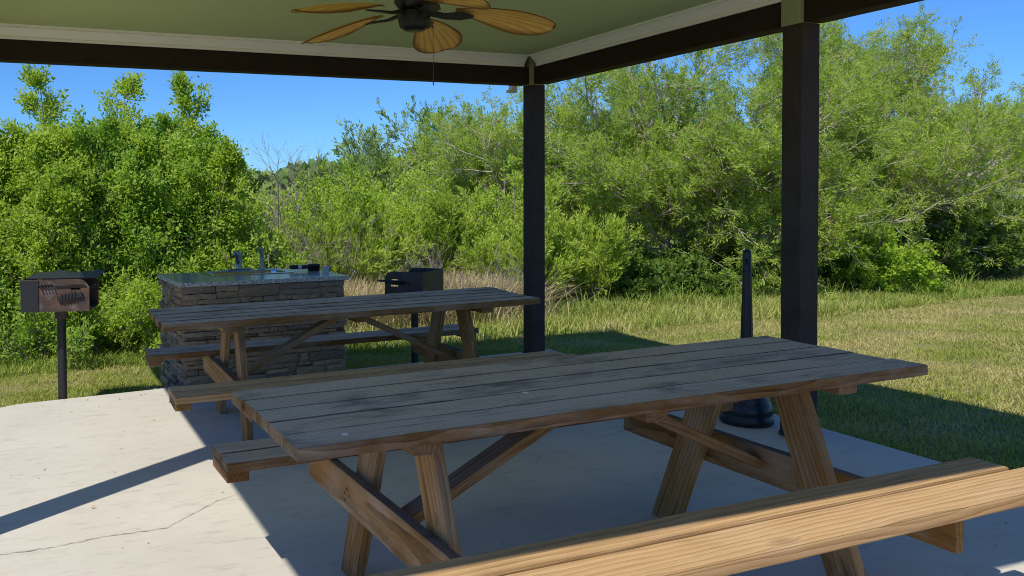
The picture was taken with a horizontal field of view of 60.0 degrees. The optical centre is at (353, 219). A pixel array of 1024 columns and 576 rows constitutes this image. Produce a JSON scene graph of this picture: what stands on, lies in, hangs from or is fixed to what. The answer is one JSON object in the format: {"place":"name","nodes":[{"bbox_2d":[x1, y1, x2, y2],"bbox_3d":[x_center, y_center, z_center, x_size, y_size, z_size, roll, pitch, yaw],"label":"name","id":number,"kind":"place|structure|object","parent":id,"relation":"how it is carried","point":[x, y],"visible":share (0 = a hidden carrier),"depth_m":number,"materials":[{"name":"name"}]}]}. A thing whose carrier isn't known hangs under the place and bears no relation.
{"place":"outdoors","nodes":[
{"label":"outdoors","id":0,"kind":"place"},
{"bbox_2d":[289,264,319,270],"bbox_3d":[-0.430,0.421,7.592,0.270,0.063,0.068,-1,2,-19],"label":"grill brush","id":1,"kind":"object","parent":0,"point":[312,267],"visible":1,"depth_m":7.58,"materials":[{"name":"black plastic"}]},
{"bbox_2d":[0,349,1023,575],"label":"patio slab","id":2,"kind":"structure","parent":0,"point":[170,494],"depth_m":4.13,"materials":[{"name":"concrete"}]},
{"bbox_2d":[145,287,574,440],"bbox_3d":[-0.020,0.901,5.638,2.503,0.771,1.552,-1,2,-19],"label":"picnic table","id":3,"kind":"object","parent":2,"relation":"on","point":[226,320],"visible":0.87,"depth_m":5.50,"materials":[{"name":"brown wood"}]},
{"bbox_2d":[0,0,923,435],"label":"pavilion","id":4,"kind":"structure","parent":2,"relation":"on","point":[582,38],"depth_m":6.21,"materials":[{"name":"brown paint"}]},
{"bbox_2d":[291,0,555,85],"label":"ceiling fan","id":5,"kind":"object","parent":4,"relation":"hanging from","point":[431,36],"visible":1,"depth_m":4.39,"materials":[{"name":"brown wood"}]},
{"bbox_2d":[212,336,1023,575],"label":"picnic table","id":6,"kind":"object","parent":2,"relation":"on","point":[829,513],"visible":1,"depth_m":2.81,"materials":[{"name":"brown wood"}]},
{"bbox_2d":[719,249,773,428],"bbox_3d":[2.473,0.730,5.442,0.318,1.093,0.318,-1,2,-20],"label":"smoking receptacle","id":7,"kind":"object","parent":2,"relation":"on","point":[758,413],"visible":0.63,"depth_m":5.37,"materials":[{"name":"black plastic"}]},
{"bbox_2d":[0,197,1023,469],"bbox_3d":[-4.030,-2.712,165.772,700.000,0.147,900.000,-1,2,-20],"label":"ground","id":8,"kind":"structure","parent":0,"point":[702,335],"depth_m":7.67,"materials":[{"name":"green plant"}]},
{"bbox_2d":[0,270,43,357],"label":"leafy bush","id":9,"kind":"object","parent":8,"relation":"on","point":[6,290],"visible":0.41,"depth_m":8.57,"materials":[{"name":"green plant"}]},
{"bbox_2d":[0,264,124,365],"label":"leafy bush","id":10,"kind":"object","parent":8,"relation":"on","point":[45,338],"visible":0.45,"depth_m":8.23,"materials":[{"name":"green plant"}]},
{"bbox_2d":[20,270,105,399],"bbox_3d":[-2.074,0.886,6.219,0.512,1.016,0.450,-1,1,-7],"label":"park grill","id":11,"kind":"object","parent":8,"relation":"on","point":[60,293],"visible":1,"depth_m":6.04,"materials":[{"name":"metal"}]},
{"bbox_2d":[0,63,135,349],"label":"willow shrub","id":12,"kind":"object","parent":8,"relation":"on","point":[34,176],"visible":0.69,"depth_m":8.95,"materials":[{"name":"green plant"}]},
{"bbox_2d":[0,339,152,377],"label":"edge grass","id":13,"kind":"structure","parent":8,"relation":"on","point":[73,364],"depth_m":8.12,"materials":[{"name":"green plant"}]},
{"bbox_2d":[23,262,180,354],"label":"leafy bush","id":14,"kind":"object","parent":8,"relation":"on","point":[155,338],"visible":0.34,"depth_m":8.49,"materials":[{"name":"green plant"}]},
{"bbox_2d":[50,70,168,257],"bbox_3d":[-3.213,-0.238,10.192,2.041,3.182,2.372,-1,2,-20],"label":"willow shrub","id":15,"kind":"object","parent":8,"relation":"on","point":[127,87],"visible":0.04,"depth_m":10.09,"materials":[{"name":"green plant"}]},
{"bbox_2d":[102,105,142,127],"bbox_3d":[-3.926,-0.301,13.936,3.637,3.141,3.881,0,2,25],"label":"grey green tree","id":16,"kind":"object","parent":8,"relation":"on","point":[134,107],"depth_m":13.87,"materials":[{"name":"green plant"}]},
{"bbox_2d":[77,108,190,165],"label":"willow shrub","id":17,"kind":"object","parent":8,"relation":"on","point":[166,122],"visible":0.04,"depth_m":10.79,"materials":[{"name":"green plant"}]},
{"bbox_2d":[45,102,242,342],"bbox_3d":[-2.452,0.051,9.897,2.352,2.689,2.287,-1,2,-20],"label":"willow shrub","id":18,"kind":"object","parent":8,"relation":"on","point":[116,185],"visible":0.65,"depth_m":9.18,"materials":[{"name":"green plant"}]},
{"bbox_2d":[107,255,206,354],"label":"leafy bush","id":19,"kind":"object","parent":8,"relation":"on","point":[139,308],"visible":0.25,"depth_m":8.46,"materials":[{"name":"green plant"}]},
{"bbox_2d":[146,385,176,389],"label":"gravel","id":20,"kind":"structure","parent":8,"relation":"on","point":[165,386],"depth_m":6.72,"materials":[{"name":"grey gravel"}]},
{"bbox_2d":[112,71,273,301],"bbox_3d":[-2.086,-0.230,10.165,2.213,3.159,2.222,-1,2,-20],"label":"willow shrub","id":21,"kind":"object","parent":8,"relation":"on","point":[228,162],"visible":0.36,"depth_m":9.67,"materials":[{"name":"green plant"}]},
{"bbox_2d":[160,209,307,284],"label":"leafy bush","id":22,"kind":"object","parent":8,"relation":"on","point":[287,263],"visible":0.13,"depth_m":9.49,"materials":[{"name":"green plant"}]},
{"bbox_2d":[157,247,348,386],"bbox_3d":[-0.861,0.821,7.288,1.426,1.136,0.915,-1,2,-23],"label":"outdoor sink counter","id":23,"kind":"object","parent":8,"relation":"on","point":[239,284],"visible":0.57,"depth_m":6.95,"materials":[{"name":"stone"}]},
{"bbox_2d":[241,131,329,246],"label":"bare shrub","id":24,"kind":"object","parent":8,"relation":"on","point":[288,195],"visible":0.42,"depth_m":12.00,"materials":[{"name":"grey plant"}]},
{"bbox_2d":[240,191,414,285],"bbox_3d":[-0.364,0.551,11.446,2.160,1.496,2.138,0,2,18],"label":"feathery bush","id":25,"kind":"object","parent":8,"relation":"on","point":[335,228],"visible":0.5,"depth_m":11.17,"materials":[{"name":"green plant"}]},
{"bbox_2d":[246,155,428,273],"bbox_3d":[-0.244,0.248,12.877,2.911,2.421,3.064,-1,2,-20],"label":"green bush","id":26,"kind":"object","parent":8,"relation":"on","point":[307,201],"visible":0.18,"depth_m":12.64,"materials":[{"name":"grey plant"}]},
{"bbox_2d":[304,142,445,196],"bbox_3d":[0.571,-0.471,21.614,4.324,3.062,3.734,-1,2,-20],"label":"grey green tree","id":27,"kind":"object","parent":8,"relation":"on","point":[377,158],"visible":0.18,"depth_m":20.97,"materials":[{"name":"green plant"}]},
{"bbox_2d":[310,195,446,282],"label":"feathery bush","id":28,"kind":"object","parent":8,"relation":"on","point":[417,233],"visible":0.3,"depth_m":11.88,"materials":[{"name":"green plant"}]},
{"bbox_2d":[305,155,503,272],"bbox_3d":[0.973,0.248,13.456,2.807,2.588,3.047,1,2,39],"label":"green bush","id":29,"kind":"object","parent":8,"relation":"on","point":[352,185],"visible":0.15,"depth_m":13.00,"materials":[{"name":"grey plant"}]},
{"bbox_2d":[377,267,442,362],"bbox_3d":[0.489,0.910,7.534,0.431,0.950,0.494,0,2,29],"label":"park grill","id":30,"kind":"object","parent":8,"relation":"on","point":[413,279],"visible":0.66,"depth_m":7.37,"materials":[{"name":"metal"}]},
{"bbox_2d":[330,100,497,190],"bbox_3d":[2.026,-1.114,22.820,5.472,4.250,5.144,-1,2,-20],"label":"grey green tree","id":31,"kind":"object","parent":8,"relation":"on","point":[373,143],"visible":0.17,"depth_m":21.75,"materials":[{"name":"green plant"}]},
{"bbox_2d":[371,192,520,281],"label":"feathery bush","id":32,"kind":"object","parent":8,"relation":"on","point":[448,235],"visible":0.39,"depth_m":12.21,"materials":[{"name":"green plant"}]},
{"bbox_2d":[372,94,522,162],"bbox_3d":[2.679,-1.251,23.307,4.557,4.472,5.034,0,2,18],"label":"grey green tree","id":33,"kind":"object","parent":8,"relation":"on","point":[403,113],"visible":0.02,"depth_m":24.00,"materials":[{"name":"green plant"}]},
{"bbox_2d":[364,239,547,311],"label":"bare shrub","id":34,"kind":"object","parent":8,"relation":"on","point":[442,265],"visible":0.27,"depth_m":10.84,"materials":[{"name":"beige plant"}]},
{"bbox_2d":[339,263,600,332],"bbox_3d":[0.645,0.930,10.842,5.518,0.719,4.200,-1,2,-31],"label":"dry straw","id":35,"kind":"object","parent":8,"relation":"on","point":[359,288],"visible":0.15,"depth_m":10.39,"materials":[{"name":"beige plant"}]},
{"bbox_2d":[417,154,563,267],"bbox_3d":[2.010,0.162,13.844,3.117,2.449,2.772,0,1,8],"label":"green bush","id":36,"kind":"object","parent":8,"relation":"on","point":[493,192],"visible":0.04,"depth_m":13.81,"materials":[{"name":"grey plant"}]},
{"bbox_2d":[237,154,750,205],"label":"wood","id":37,"kind":"object","parent":8,"relation":"on","point":[264,182],"visible":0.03,"depth_m":80.38,"materials":[{"name":"green plant"}]},
{"bbox_2d":[424,169,573,282],"bbox_3d":[2.110,0.253,12.698,2.238,2.008,2.542,0,2,21],"label":"feathery bush","id":38,"kind":"object","parent":8,"relation":"on","point":[550,187],"visible":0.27,"depth_m":12.26,"materials":[{"name":"green plant"}]},
{"bbox_2d":[2,126,1023,268],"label":"thicket","id":39,"kind":"object","parent":8,"relation":"on","point":[258,203],"visible":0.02,"depth_m":16.28,"materials":[{"name":"green plant"}]},
{"bbox_2d":[384,85,654,238],"bbox_3d":[3.100,-0.701,15.966,4.965,3.685,4.466,0,2,14],"label":"mesquite tree","id":40,"kind":"object","parent":8,"relation":"on","point":[455,142],"visible":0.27,"depth_m":15.14,"materials":[{"name":"green plant"}]},
{"bbox_2d":[451,221,589,302],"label":"feathery bush","id":41,"kind":"object","parent":8,"relation":"on","point":[560,265],"visible":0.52,"depth_m":11.74,"materials":[{"name":"green plant"}]},
{"bbox_2d":[518,202,643,301],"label":"feathery bush","id":42,"kind":"object","parent":8,"relation":"on","point":[592,246],"visible":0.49,"depth_m":12.16,"materials":[{"name":"green plant"}]},
{"bbox_2d":[344,284,912,353],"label":"tall grass","id":43,"kind":"structure","parent":8,"relation":"on","point":[769,305],"depth_m":10.80,"materials":[{"name":"green plant"}]},
{"bbox_2d":[568,242,698,302],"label":"understory bush","id":44,"kind":"object","parent":8,"relation":"on","point":[640,275],"visible":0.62,"depth_m":12.39,"materials":[{"name":"green plant"}]},
{"bbox_2d":[640,244,740,298],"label":"understory bush","id":45,"kind":"object","parent":8,"relation":"on","point":[677,261],"visible":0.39,"depth_m":13.00,"materials":[{"name":"green plant"}]},
{"bbox_2d":[506,21,946,301],"bbox_3d":[5.843,-1.283,14.335,6.860,5.474,6.186,0,2,30],"label":"mesquite tree","id":46,"kind":"object","parent":8,"relation":"on","point":[669,180],"visible":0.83,"depth_m":13.23,"materials":[{"name":"green plant"}]},
{"bbox_2d":[704,249,778,292],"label":"understory bush","id":47,"kind":"object","parent":8,"relation":"on","point":[720,267],"visible":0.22,"depth_m":13.35,"materials":[{"name":"green plant"}]},
{"bbox_2d":[566,269,993,317],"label":"cane grass","id":48,"kind":"structure","parent":8,"relation":"on","point":[830,288],"depth_m":12.24,"materials":[{"name":"green plant"}]},
{"bbox_2d":[756,241,863,292],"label":"understory bush","id":49,"kind":"object","parent":8,"relation":"on","point":[836,274],"visible":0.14,"depth_m":13.57,"materials":[{"name":"green plant"}]},
{"bbox_2d":[733,14,1023,268],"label":"mesquite tree","id":50,"kind":"object","parent":8,"relation":"on","point":[950,191],"visible":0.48,"depth_m":14.58,"materials":[{"name":"green plant"}]},
{"bbox_2d":[818,233,945,289],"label":"understory bush","id":51,"kind":"object","parent":8,"relation":"on","point":[917,239],"visible":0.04,"depth_m":14.31,"materials":[{"name":"green plant"}]},
{"bbox_2d":[825,218,951,294],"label":"understory bush","id":52,"kind":"object","parent":8,"relation":"on","point":[896,263],"visible":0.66,"depth_m":13.28,"materials":[{"name":"green plant"}]},
{"bbox_2d":[772,277,1023,309],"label":"weedy grass","id":53,"kind":"structure","parent":8,"relation":"on","point":[1009,288],"depth_m":13.06,"materials":[{"name":"green plant"}]},
{"bbox_2d":[820,2,1023,221],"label":"mesquite tree","id":54,"kind":"object","parent":8,"relation":"on","point":[917,82],"visible":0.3,"depth_m":16.87,"materials":[{"name":"green plant"}]},
{"bbox_2d":[886,192,994,285],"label":"understory bush","id":55,"kind":"object","parent":8,"relation":"on","point":[952,257],"visible":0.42,"depth_m":14.64,"materials":[{"name":"green plant"}]},
{"bbox_2d":[924,196,1023,280],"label":"understory bush","id":56,"kind":"object","parent":8,"relation":"on","point":[1008,263],"visible":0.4,"depth_m":15.11,"materials":[{"name":"green plant"}]},
{"bbox_2d":[968,185,1023,275],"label":"understory bush","id":57,"kind":"object","parent":8,"relation":"on","point":[1011,205],"visible":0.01,"depth_m":16.13,"materials":[{"name":"green plant"}]},
{"bbox_2d":[0,0,1023,196],"label":"sky","id":58,"kind":"structure","parent":0,"point":[298,110],"materials":[{"name":"blue"}]},
{"bbox_2d":[490,105,589,276],"bbox_3d":[3.636,-0.556,16.184,2.992,3.414,2.688,-1,2,-20],"label":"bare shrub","id":59,"kind":"object","parent":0,"point":[545,159],"visible":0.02,"depth_m":15.79,"materials":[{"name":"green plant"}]}
]}

